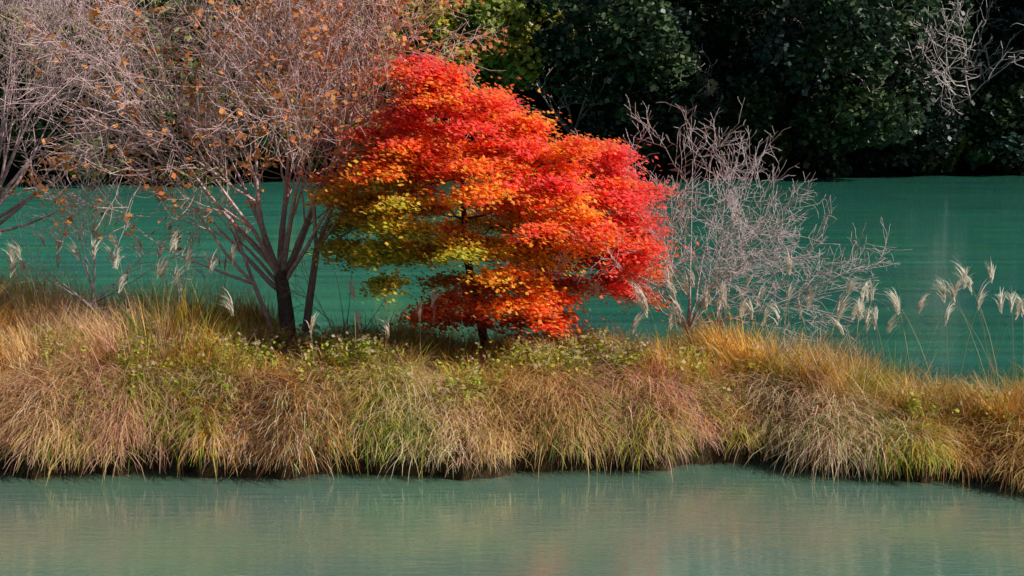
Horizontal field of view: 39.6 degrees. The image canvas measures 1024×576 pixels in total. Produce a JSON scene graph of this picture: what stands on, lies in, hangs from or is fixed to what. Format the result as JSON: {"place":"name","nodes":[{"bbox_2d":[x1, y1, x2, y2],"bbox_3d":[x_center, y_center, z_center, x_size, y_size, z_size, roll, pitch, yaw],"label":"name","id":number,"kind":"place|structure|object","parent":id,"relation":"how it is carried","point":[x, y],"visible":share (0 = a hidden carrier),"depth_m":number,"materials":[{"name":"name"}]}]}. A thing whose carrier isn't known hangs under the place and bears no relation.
{"place":"outdoors","nodes":[
{"label":"outdoors","id":0,"kind":"place"},
{"bbox_2d":[0,173,1023,575],"bbox_3d":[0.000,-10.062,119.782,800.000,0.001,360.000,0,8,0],"label":"lake water","id":1,"kind":"structure","parent":0,"point":[756,517],"depth_m":25.02,"materials":[{"name":"teal liquid"}]},
{"bbox_2d":[0,251,1023,494],"bbox_3d":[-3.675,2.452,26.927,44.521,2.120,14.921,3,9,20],"label":"bank ground","id":2,"kind":"structure","parent":0,"point":[705,458],"depth_m":25.82,"materials":[{"name":"beige plant"}]},
{"bbox_2d":[0,0,222,231],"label":"bare tree","id":3,"kind":"object","parent":2,"relation":"on","point":[14,209],"visible":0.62,"depth_m":31.90,"materials":[{"name":"grey plant"}]},
{"bbox_2d":[0,125,230,319],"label":"bare shrub","id":4,"kind":"object","parent":2,"relation":"on","point":[75,294],"visible":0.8,"depth_m":30.81,"materials":[{"name":"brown plant"}]},
{"bbox_2d":[0,0,518,344],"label":"bare tree","id":5,"kind":"object","parent":2,"relation":"on","point":[282,272],"depth_m":28.83,"materials":[{"name":"brown plant"}]},
{"bbox_2d":[254,244,501,357],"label":"shrub stems","id":6,"kind":"object","parent":2,"relation":"on","point":[341,304],"visible":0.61,"depth_m":29.50,"materials":[{"name":"brown plant"}]},
{"bbox_2d":[261,48,703,350],"bbox_3d":[-0.413,-1.591,29.147,9.190,6.643,7.269,0,8,0],"label":"maple","id":7,"kind":"object","parent":2,"relation":"on","point":[414,151],"depth_m":27.88,"materials":[{"name":"red plant"}]},
{"bbox_2d":[0,301,1023,446],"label":"low leafy plants","id":8,"kind":"object","parent":2,"relation":"on","point":[562,347],"visible":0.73,"depth_m":27.17,"materials":[{"name":"green plant"}]},
{"bbox_2d":[0,219,1023,414],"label":"susuki plumes","id":9,"kind":"object","parent":2,"relation":"on","point":[858,307],"visible":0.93,"depth_m":27.89,"materials":[{"name":"beige plant"}]},
{"bbox_2d":[536,94,911,347],"bbox_3d":[4.359,-1.132,29.405,7.888,5.704,5.281,0,8,0],"label":"bare tree","id":10,"kind":"object","parent":2,"relation":"on","point":[741,247],"visible":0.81,"depth_m":29.13,"materials":[{"name":"grey plant"}]},
{"bbox_2d":[0,0,1023,186],"bbox_3d":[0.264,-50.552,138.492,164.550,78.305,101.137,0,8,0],"label":"hill forest","id":11,"kind":"object","parent":0,"point":[657,38],"depth_m":105.21,"materials":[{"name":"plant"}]}
]}

